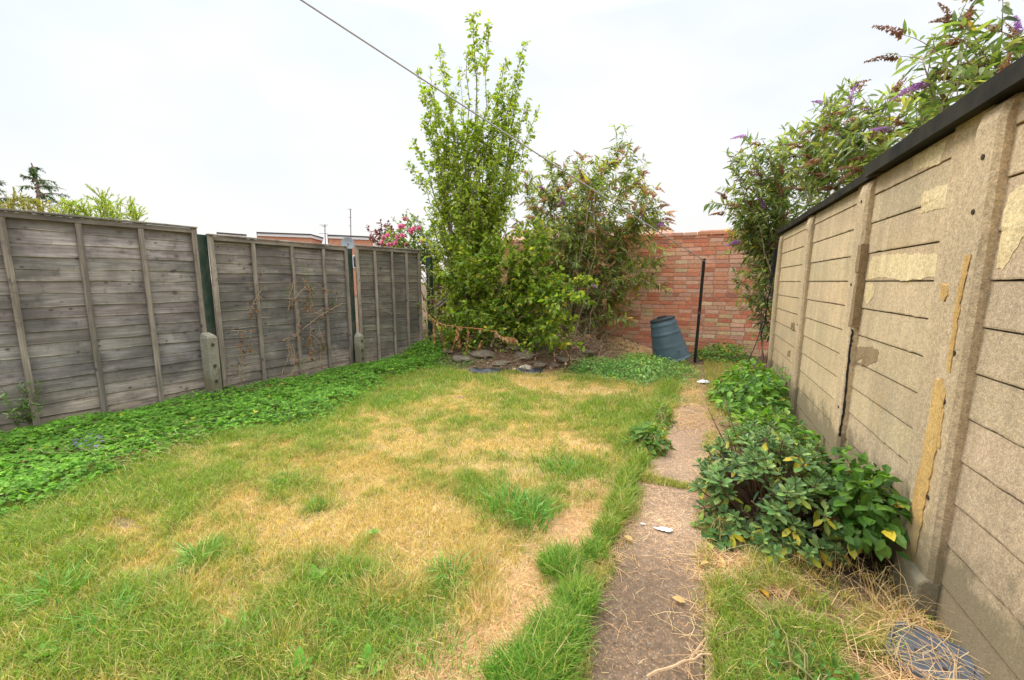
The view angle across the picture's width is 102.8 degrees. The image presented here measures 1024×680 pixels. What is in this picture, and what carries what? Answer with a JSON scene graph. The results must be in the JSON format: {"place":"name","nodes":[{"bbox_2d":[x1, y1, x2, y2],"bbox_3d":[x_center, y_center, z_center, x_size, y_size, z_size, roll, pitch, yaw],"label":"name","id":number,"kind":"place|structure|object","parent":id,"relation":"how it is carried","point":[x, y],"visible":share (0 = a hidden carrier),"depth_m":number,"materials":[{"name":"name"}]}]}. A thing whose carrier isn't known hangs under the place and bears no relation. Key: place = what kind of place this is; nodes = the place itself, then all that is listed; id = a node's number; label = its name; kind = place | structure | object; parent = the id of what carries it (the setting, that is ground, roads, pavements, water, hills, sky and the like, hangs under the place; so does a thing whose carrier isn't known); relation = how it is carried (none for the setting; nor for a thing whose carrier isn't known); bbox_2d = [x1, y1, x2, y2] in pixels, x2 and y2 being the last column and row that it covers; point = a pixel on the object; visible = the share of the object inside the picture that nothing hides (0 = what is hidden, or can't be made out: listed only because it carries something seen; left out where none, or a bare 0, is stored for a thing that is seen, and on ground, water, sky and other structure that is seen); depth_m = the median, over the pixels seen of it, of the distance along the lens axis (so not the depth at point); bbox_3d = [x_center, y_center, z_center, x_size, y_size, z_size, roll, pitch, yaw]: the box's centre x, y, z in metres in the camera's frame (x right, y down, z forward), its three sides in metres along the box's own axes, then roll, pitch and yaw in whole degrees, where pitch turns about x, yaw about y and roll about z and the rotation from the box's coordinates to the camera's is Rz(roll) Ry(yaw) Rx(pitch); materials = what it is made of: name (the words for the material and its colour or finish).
{"place":"outdoors","nodes":[
{"label":"outdoors","id":0,"kind":"place"},
{"bbox_2d":[216,232,246,238],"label":"flat roof house","id":1,"kind":"structure","parent":0,"point":[234,234],"depth_m":33.52,"materials":[{"name":"white"}]},
{"bbox_2d":[256,232,323,244],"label":"flat roof house","id":2,"kind":"structure","parent":0,"point":[309,238],"depth_m":36.50,"materials":[{"name":"brick"}]},
{"bbox_2d":[341,237,353,248],"bbox_3d":[-13.428,-7.901,33.423,0.784,1.060,0.713,6,10,37],"label":"satellite dish","id":3,"kind":"object","parent":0,"point":[348,241],"visible":0.88,"depth_m":33.49,"materials":[{"name":"grey metal"}]},
{"bbox_2d":[327,234,372,295],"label":"flat roof house","id":4,"kind":"structure","parent":0,"point":[337,240],"depth_m":38.61,"materials":[{"name":"brick"}]},
{"bbox_2d":[352,255,355,267],"bbox_3d":[-14.364,-7.452,38.973,1.600,1.200,0.100,-4,9,-24],"label":"window","id":5,"kind":"structure","parent":4,"relation":"in","point":[353,256],"depth_m":38.66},
{"bbox_2d":[0,283,983,679],"bbox_3d":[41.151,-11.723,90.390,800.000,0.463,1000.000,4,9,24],"label":"ground","id":6,"kind":"structure","parent":0,"point":[854,581],"depth_m":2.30,"materials":[{"name":"plant"}]},
{"bbox_2d":[0,180,15,208],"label":"conifer tree","id":7,"kind":"object","parent":6,"relation":"on","point":[2,191],"visible":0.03,"depth_m":8.85,"materials":[{"name":"green plant"}]},
{"bbox_2d":[0,380,44,425],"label":"wispy plant","id":8,"kind":"object","parent":6,"relation":"on","point":[23,405],"visible":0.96,"depth_m":3.40,"materials":[{"name":"green plant"}]},
{"bbox_2d":[0,187,60,215],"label":"conifer bush","id":9,"kind":"object","parent":6,"relation":"on","point":[10,204],"visible":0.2,"depth_m":7.49,"materials":[{"name":"green plant"}]},
{"bbox_2d":[14,163,69,209],"bbox_3d":[-11.342,-2.172,10.066,2.699,4.096,2.646,4,9,24],"label":"conifer tree","id":10,"kind":"object","parent":6,"relation":"on","point":[32,171],"visible":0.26,"depth_m":9.78,"materials":[{"name":"green plant"}]},
{"bbox_2d":[23,643,61,665],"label":"lawn weed","id":11,"kind":"object","parent":6,"relation":"on","point":[44,653],"visible":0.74,"depth_m":1.41,"materials":[{"name":"green plant"}]},
{"bbox_2d":[49,184,148,221],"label":"conifer bush","id":12,"kind":"object","parent":6,"relation":"on","point":[68,205],"visible":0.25,"depth_m":7.77,"materials":[{"name":"green plant"}]},
{"bbox_2d":[0,208,206,433],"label":"fence","id":13,"kind":"object","parent":6,"relation":"on","point":[99,314],"visible":0.94,"depth_m":3.77,"materials":[{"name":"grey wood"}]},
{"bbox_2d":[197,234,216,336],"bbox_3d":[-3.386,-0.221,4.555,0.100,1.857,0.100,4,9,24],"label":"fence post","id":14,"kind":"object","parent":6,"relation":"on","point":[206,282],"visible":0.51,"depth_m":4.48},
{"bbox_2d":[200,332,222,401],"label":"concrete spur","id":15,"kind":"structure","parent":6,"relation":"on","point":[210,361],"depth_m":4.43,"materials":[{"name":"grey concrete"}]},
{"bbox_2d":[0,339,451,525],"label":"ground cover","id":16,"kind":"object","parent":6,"relation":"on","point":[39,470],"visible":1,"depth_m":3.56,"materials":[{"name":"green plant"}]},
{"bbox_2d":[71,433,102,449],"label":"purple flowers","id":17,"kind":"object","parent":16,"relation":"on","point":[85,443],"visible":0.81,"depth_m":3.08,"materials":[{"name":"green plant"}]},
{"bbox_2d":[205,233,353,395],"bbox_3d":[-2.849,-0.363,5.309,0.067,1.807,1.803,5,9,29],"label":"fence","id":18,"kind":"object","parent":6,"relation":"on","point":[239,266],"visible":0.91,"depth_m":5.14,"materials":[{"name":"grey wood"}]},
{"bbox_2d":[231,265,342,381],"bbox_3d":[-2.829,-0.224,5.266,0.110,1.476,1.557,5,9,29],"label":"dead creeper","id":19,"kind":"object","parent":18,"relation":"attached to","point":[309,338],"visible":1,"depth_m":5.36,"materials":[{"name":"brown plant"}]},
{"bbox_2d":[288,645,312,679],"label":"lawn weed","id":20,"kind":"object","parent":6,"relation":"on","point":[301,652],"visible":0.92,"depth_m":1.37,"materials":[{"name":"green plant"}]},
{"bbox_2d":[309,564,327,581],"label":"lawn weed","id":21,"kind":"object","parent":6,"relation":"on","point":[314,568],"visible":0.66,"depth_m":1.80,"materials":[{"name":"green plant"}]},
{"bbox_2d":[347,248,355,368],"bbox_3d":[-2.421,-0.436,6.145,0.090,1.837,0.090,4,9,24],"label":"fence post","id":22,"kind":"object","parent":6,"relation":"on","point":[351,282],"visible":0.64,"depth_m":6.09,"materials":[{"name":"wood"}]},
{"bbox_2d":[354,332,364,367],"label":"concrete spur","id":23,"kind":"structure","parent":6,"relation":"on","point":[359,347],"depth_m":6.08,"materials":[{"name":"grey concrete"}]},
{"bbox_2d":[349,642,387,674],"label":"lawn weed","id":24,"kind":"object","parent":6,"relation":"on","point":[367,650],"visible":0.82,"depth_m":1.38,"materials":[{"name":"green plant"}]},
{"bbox_2d":[367,528,379,533],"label":"lawn weed","id":25,"kind":"object","parent":6,"relation":"on","point":[374,530],"visible":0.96,"depth_m":2.12,"materials":[{"name":"green plant"}]},
{"bbox_2d":[361,219,407,249],"bbox_3d":[-6.904,-4.185,22.523,2.246,4.599,2.920,4,9,24],"label":"plum tree","id":26,"kind":"object","parent":6,"relation":"on","point":[374,240],"visible":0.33,"depth_m":21.53,"materials":[{"name":"green plant"}]},
{"bbox_2d":[353,245,422,364],"bbox_3d":[-1.934,-0.565,6.603,0.067,1.822,1.231,6,10,38],"label":"fence","id":27,"kind":"object","parent":6,"relation":"on","point":[389,295],"visible":0.91,"depth_m":6.55,"materials":[{"name":"grey wood"}]},
{"bbox_2d":[426,257,433,340],"bbox_3d":[-1.424,-0.548,7.143,0.085,1.777,0.085,4,9,24],"label":"fence post","id":28,"kind":"object","parent":6,"relation":"on","point":[429,261],"visible":0.59,"depth_m":7.06,"materials":[{"name":"green wood"}]},
{"bbox_2d":[420,223,452,329],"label":"yellow green shrub","id":29,"kind":"object","parent":6,"relation":"on","point":[443,289],"visible":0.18,"depth_m":8.23,"materials":[{"name":"green plant"}]},
{"bbox_2d":[378,208,444,301],"bbox_3d":[-1.966,-1.726,8.478,1.843,1.880,1.122,4,9,24],"label":"climbing rose","id":30,"kind":"object","parent":29,"relation":"on","point":[396,243],"visible":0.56,"depth_m":8.29,"materials":[{"name":"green plant"}]},
{"bbox_2d":[442,349,454,353],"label":"rockery stone","id":31,"kind":"object","parent":6,"relation":"on","point":[449,351],"visible":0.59,"depth_m":6.62,"materials":[{"name":"grey stone"}]},
{"bbox_2d":[451,355,470,361],"bbox_3d":[-0.781,0.307,6.399,0.363,0.117,0.226,4,9,24],"label":"rockery stone","id":32,"kind":"object","parent":6,"relation":"on","point":[458,358],"visible":0.69,"depth_m":6.32,"materials":[{"name":"grey stone"}]},
{"bbox_2d":[425,312,517,354],"bbox_3d":[-0.684,0.044,6.471,1.707,0.953,0.145,3,9,23],"label":"dead bramble","id":33,"kind":"object","parent":6,"relation":"on","point":[514,341],"visible":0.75,"depth_m":6.49,"materials":[{"name":"bark"},{"name":"dead woody stems"}]},
{"bbox_2d":[404,10,541,335],"bbox_3d":[-0.743,-2.613,6.951,2.308,5.530,1.242,4,9,24],"label":"tall tree","id":34,"kind":"object","parent":6,"relation":"on","point":[469,217],"visible":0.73,"depth_m":6.82,"materials":[{"name":"green plant"}]},
{"bbox_2d":[434,291,451,312],"bbox_3d":[-1.190,-0.812,7.686,0.727,0.670,0.033,2,8,13],"label":"leaning board","id":35,"kind":"object","parent":34,"relation":"attached to","point":[440,302],"visible":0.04,"depth_m":7.72,"materials":[{"name":"grey wood"}]},
{"bbox_2d":[469,349,494,357],"bbox_3d":[-0.459,0.229,6.453,0.442,0.168,0.280,4,9,24],"label":"rockery stone","id":36,"kind":"object","parent":6,"relation":"on","point":[483,353],"visible":0.73,"depth_m":6.37,"materials":[{"name":"grey stone"}]},
{"bbox_2d":[469,367,503,373],"bbox_3d":[-0.369,0.444,5.924,0.577,0.084,0.255,0,8,-2],"label":"pond liner","id":37,"kind":"object","parent":6,"relation":"on","point":[479,370],"visible":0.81,"depth_m":5.88,"materials":[{"name":"grey plastic"}]},
{"bbox_2d":[489,342,503,348],"bbox_3d":[-0.247,0.086,6.575,0.275,0.113,0.184,1,8,10],"label":"rockery stone","id":38,"kind":"object","parent":6,"relation":"on","point":[501,345],"visible":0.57,"depth_m":6.50,"materials":[{"name":"stone"}]},
{"bbox_2d":[492,360,508,365],"bbox_3d":[-0.178,0.356,6.119,0.266,0.124,0.179,0,8,-1],"label":"rockery stone","id":39,"kind":"object","parent":6,"relation":"on","point":[500,363],"visible":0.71,"depth_m":6.06,"materials":[{"name":"grey stone"}]},
{"bbox_2d":[434,313,568,351],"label":"undergrowth","id":40,"kind":"object","parent":6,"relation":"on","point":[507,344],"visible":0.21,"depth_m":6.51,"materials":[{"name":"green plant"}]},
{"bbox_2d":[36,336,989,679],"bbox_3d":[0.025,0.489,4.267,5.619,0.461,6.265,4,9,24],"label":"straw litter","id":41,"kind":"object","parent":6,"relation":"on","point":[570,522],"visible":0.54,"depth_m":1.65,"materials":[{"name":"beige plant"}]},
{"bbox_2d":[719,556,725,568],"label":"fallen leaf","id":42,"kind":"object","parent":41,"relation":"on","point":[721,560],"visible":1,"depth_m":1.88,"materials":[{"name":"yellow plant"}]},
{"bbox_2d":[506,345,521,350],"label":"rockery stone","id":43,"kind":"object","parent":6,"relation":"on","point":[515,348],"visible":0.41,"depth_m":6.39,"materials":[{"name":"grey stone"}]},
{"bbox_2d":[430,213,599,361],"bbox_3d":[-0.022,-0.665,6.598,2.960,2.497,1.545,4,9,24],"label":"light green shrub","id":44,"kind":"object","parent":6,"relation":"on","point":[515,296],"visible":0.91,"depth_m":6.32,"materials":[{"name":"green plant"}]},
{"bbox_2d":[512,349,534,360],"bbox_3d":[0.171,0.234,6.243,0.383,0.180,0.309,4,9,24],"label":"rockery stone","id":45,"kind":"object","parent":6,"relation":"on","point":[520,354],"visible":0.81,"depth_m":6.14,"materials":[{"name":"grey stone"}]},
{"bbox_2d":[519,364,532,369],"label":"rockery stone","id":46,"kind":"object","parent":6,"relation":"on","point":[528,367],"visible":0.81,"depth_m":5.92,"materials":[{"name":"grey stone"}]},
{"bbox_2d":[516,368,543,374],"bbox_3d":[0.267,0.444,5.924,0.486,0.084,0.253,0,8,-3],"label":"pond liner","id":47,"kind":"object","parent":6,"relation":"on","point":[534,370],"visible":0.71,"depth_m":5.88,"materials":[{"name":"grey plastic"}]},
{"bbox_2d":[534,362,546,367],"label":"rockery stone","id":48,"kind":"object","parent":6,"relation":"on","point":[538,364],"visible":0.83,"depth_m":5.98,"materials":[{"name":"grey stone"}]},
{"bbox_2d":[535,346,552,353],"bbox_3d":[0.491,0.168,6.357,0.333,0.151,0.192,4,9,24],"label":"rockery stone","id":49,"kind":"object","parent":6,"relation":"on","point":[541,349],"visible":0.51,"depth_m":6.28,"materials":[{"name":"grey stone"}]},
{"bbox_2d":[443,315,647,369],"bbox_3d":[0.672,-0.018,6.985,3.063,0.787,2.839,4,9,24],"label":"brushwood","id":50,"kind":"object","parent":6,"relation":"on","point":[600,338],"visible":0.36,"depth_m":6.59,"materials":[{"name":"brown wood"}]},
{"bbox_2d":[550,363,559,366],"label":"rockery stone","id":51,"kind":"object","parent":6,"relation":"on","point":[554,364],"visible":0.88,"depth_m":6.01,"materials":[{"name":"grey stone"}]},
{"bbox_2d":[555,356,568,362],"bbox_3d":[0.753,0.291,6.170,0.215,0.104,0.186,4,9,24],"label":"rockery stone","id":52,"kind":"object","parent":6,"relation":"on","point":[562,359],"visible":0.84,"depth_m":6.11,"materials":[{"name":"grey stone"}]},
{"bbox_2d":[569,355,580,361],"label":"rockery stone","id":53,"kind":"object","parent":6,"relation":"on","point":[573,356],"visible":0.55,"depth_m":6.22,"materials":[{"name":"grey stone"}]},
{"bbox_2d":[498,124,677,342],"bbox_3d":[1.241,-1.493,7.184,3.152,4.408,2.528,4,9,24],"label":"buddleia bush","id":54,"kind":"object","parent":6,"relation":"on","point":[582,250],"visible":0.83,"depth_m":7.07,"materials":[{"name":"green plant"}]},
{"bbox_2d":[501,226,674,239],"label":"tiled roof house","id":55,"kind":"structure","parent":6,"relation":"on","point":[663,231],"depth_m":20.28,"materials":[{"name":"brown tile"}]},
{"bbox_2d":[581,349,594,355],"bbox_3d":[1.179,0.198,6.423,0.252,0.117,0.186,4,9,24],"label":"rockery stone","id":56,"kind":"object","parent":6,"relation":"on","point":[588,352],"visible":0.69,"depth_m":6.35,"materials":[{"name":"grey stone"}]},
{"bbox_2d":[560,354,633,378],"bbox_3d":[1.267,0.363,6.063,1.229,0.251,1.054,7,11,41],"label":"weed patch","id":57,"kind":"object","parent":6,"relation":"on","point":[588,366],"visible":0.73,"depth_m":5.88,"materials":[{"name":"green plant"}]},
{"bbox_2d":[496,230,774,356],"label":"brick wall","id":58,"kind":"structure","parent":6,"relation":"on","point":[721,319],"depth_m":7.52,"materials":[{"name":"brick"}]},
{"bbox_2d":[621,421,675,458],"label":"nettle clump","id":59,"kind":"object","parent":6,"relation":"on","point":[657,442],"visible":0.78,"depth_m":3.18,"materials":[{"name":"green plant"}]},
{"bbox_2d":[603,350,701,386],"bbox_3d":[1.989,0.353,5.847,1.414,0.337,1.767,4,9,24],"label":"weed patch","id":60,"kind":"object","parent":6,"relation":"on","point":[659,364],"visible":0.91,"depth_m":5.59,"materials":[{"name":"green plant"}]},
{"bbox_2d":[651,402,678,435],"bbox_3d":[1.403,0.716,3.810,0.283,0.182,0.964,4,9,24],"label":"weed patch","id":61,"kind":"object","parent":6,"relation":"on","point":[662,416],"visible":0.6,"depth_m":3.71,"materials":[{"name":"green plant"}]},
{"bbox_2d":[650,315,690,363],"bbox_3d":[2.550,-0.005,6.593,0.648,0.792,0.589,4,9,24],"label":"compost bin","id":62,"kind":"object","parent":6,"relation":"on","point":[667,339],"visible":0.93,"depth_m":6.39,"materials":[{"name":"blue plastic"}]},
{"bbox_2d":[693,259,705,362],"bbox_3d":[3.020,-0.435,6.571,0.098,1.716,0.056,7,11,41],"label":"metal pole","id":63,"kind":"object","parent":6,"relation":"on","point":[699,311],"visible":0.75,"depth_m":6.56,"materials":[{"name":"black metal"}]},
{"bbox_2d":[300,0,703,260],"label":"washing line","id":64,"kind":"object","parent":63,"relation":"attached to","point":[346,29],"visible":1,"depth_m":4.25,"materials":[{"name":"grey plastic"}]},
{"bbox_2d":[697,229,732,234],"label":"tiled roof house","id":65,"kind":"structure","parent":6,"relation":"on","point":[714,230],"depth_m":20.99,"materials":[{"name":"white tile"}]},
{"bbox_2d":[689,511,749,552],"bbox_3d":[1.084,0.973,2.110,0.268,0.160,0.296,-1,8,-5],"label":"weed patch","id":66,"kind":"object","parent":6,"relation":"on","point":[715,523],"visible":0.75,"depth_m":2.07,"materials":[{"name":"green plant"}]},
{"bbox_2d":[689,340,758,364],"bbox_3d":[3.581,0.190,6.937,1.084,0.382,1.194,4,9,24],"label":"weed patch","id":67,"kind":"object","parent":6,"relation":"on","point":[720,352],"visible":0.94,"depth_m":6.78,"materials":[{"name":"green plant"}]},
{"bbox_2d":[704,358,796,424],"bbox_3d":[2.540,0.493,4.460,0.832,0.532,2.058,4,9,24],"label":"bramble patch","id":68,"kind":"object","parent":6,"relation":"on","point":[757,381],"visible":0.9,"depth_m":4.14,"materials":[{"name":"green plant"}]},
{"bbox_2d":[703,125,832,363],"bbox_3d":[3.663,-1.339,5.888,1.716,3.456,1.620,4,9,24],"label":"buddleia bush","id":69,"kind":"object","parent":6,"relation":"on","point":[761,239],"visible":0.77,"depth_m":5.69,"materials":[{"name":"green plant"}]},
{"bbox_2d":[719,402,820,467],"bbox_3d":[2.055,0.733,3.290,0.671,0.354,1.202,4,9,24],"label":"bramble patch","id":70,"kind":"object","parent":6,"relation":"on","point":[780,420],"visible":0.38,"depth_m":3.37,"materials":[{"name":"green plant"}]},
{"bbox_2d":[688,399,862,568],"bbox_3d":[1.431,0.751,2.289,0.812,0.634,1.121,4,9,24],"label":"rosette shrub","id":71,"kind":"object","parent":6,"relation":"on","point":[779,501],"visible":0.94,"depth_m":2.06,"materials":[{"name":"green plant"}]},
{"bbox_2d":[743,620,860,679],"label":"weed patch","id":72,"kind":"object","parent":6,"relation":"on","point":[808,675],"visible":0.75,"depth_m":1.36,"materials":[{"name":"green plant"}]},
{"bbox_2d":[803,430,823,441],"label":"bramble shoot","id":73,"kind":"object","parent":6,"relation":"on","point":[810,432],"visible":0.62,"depth_m":3.03,"materials":[{"name":"green plant"}]},
{"bbox_2d":[805,444,912,561],"bbox_3d":[1.676,0.781,2.023,0.407,0.528,0.806,4,9,24],"label":"bramble patch","id":74,"kind":"object","parent":6,"relation":"on","point":[881,526],"visible":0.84,"depth_m":1.85,"materials":[{"name":"green plant"}]},
{"bbox_2d":[770,69,969,207],"bbox_3d":[3.639,-1.571,4.233,1.082,2.556,2.825,1,8,6],"label":"buddleia bush","id":75,"kind":"object","parent":6,"relation":"on","point":[851,158],"visible":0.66,"depth_m":4.18,"materials":[{"name":"green plant"}]},
{"bbox_2d":[869,479,886,497],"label":"bramble shoot","id":76,"kind":"object","parent":6,"relation":"on","point":[879,492],"visible":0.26,"depth_m":1.95,"materials":[{"name":"green plant"}]},
{"bbox_2d":[767,55,1023,679],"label":"concrete panel wall","id":77,"kind":"structure","parent":6,"relation":"on","point":[896,340],"depth_m":1.61,"materials":[{"name":"beige concrete"}]},
{"bbox_2d":[743,236,779,370],"bbox_3d":[3.236,-0.421,5.277,0.315,1.754,0.201,7,11,41],"label":"dangling cable","id":78,"kind":"object","parent":77,"relation":"hanging from","point":[771,278],"visible":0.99,"depth_m":5.20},
{"bbox_2d":[884,622,983,679],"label":"drain cover","id":79,"kind":"object","parent":6,"relation":"on","point":[964,658],"visible":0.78,"depth_m":1.39,"materials":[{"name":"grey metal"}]},
{"bbox_2d":[864,0,1023,125],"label":"buddleia bush","id":80,"kind":"object","parent":6,"relation":"on","point":[976,68],"visible":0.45,"depth_m":2.87,"materials":[{"name":"green plant"}]},
{"bbox_2d":[0,0,1023,282],"label":"sky","id":81,"kind":"structure","parent":0,"point":[249,117],"materials":[{"name":"white"}]},
{"bbox_2d":[573,480,711,679],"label":"path","id":82,"kind":"structure","parent":0,"point":[656,641],"depth_m":1.68,"materials":[{"name":"brown concrete"}]},
{"bbox_2d":[654,527,672,531],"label":"litter","id":83,"kind":"object","parent":82,"relation":"on","point":[665,529],"visible":1,"depth_m":2.14,"materials":[{"name":"white paper"}]},
{"bbox_2d":[672,595,685,601],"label":"fallen leaf","id":84,"kind":"object","parent":82,"relation":"on","point":[678,598],"visible":1,"depth_m":1.66,"materials":[{"name":"beige plant"}]},
{"bbox_2d":[646,637,712,677],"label":"twig","id":85,"kind":"object","parent":82,"relation":"on","point":[652,673],"visible":1,"depth_m":1.36,"materials":[{"name":"beige wood"}]},
{"bbox_2d":[646,405,711,483],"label":"path","id":86,"kind":"structure","parent":0,"point":[678,462],"depth_m":3.20,"materials":[{"name":"brown concrete"}]}
]}

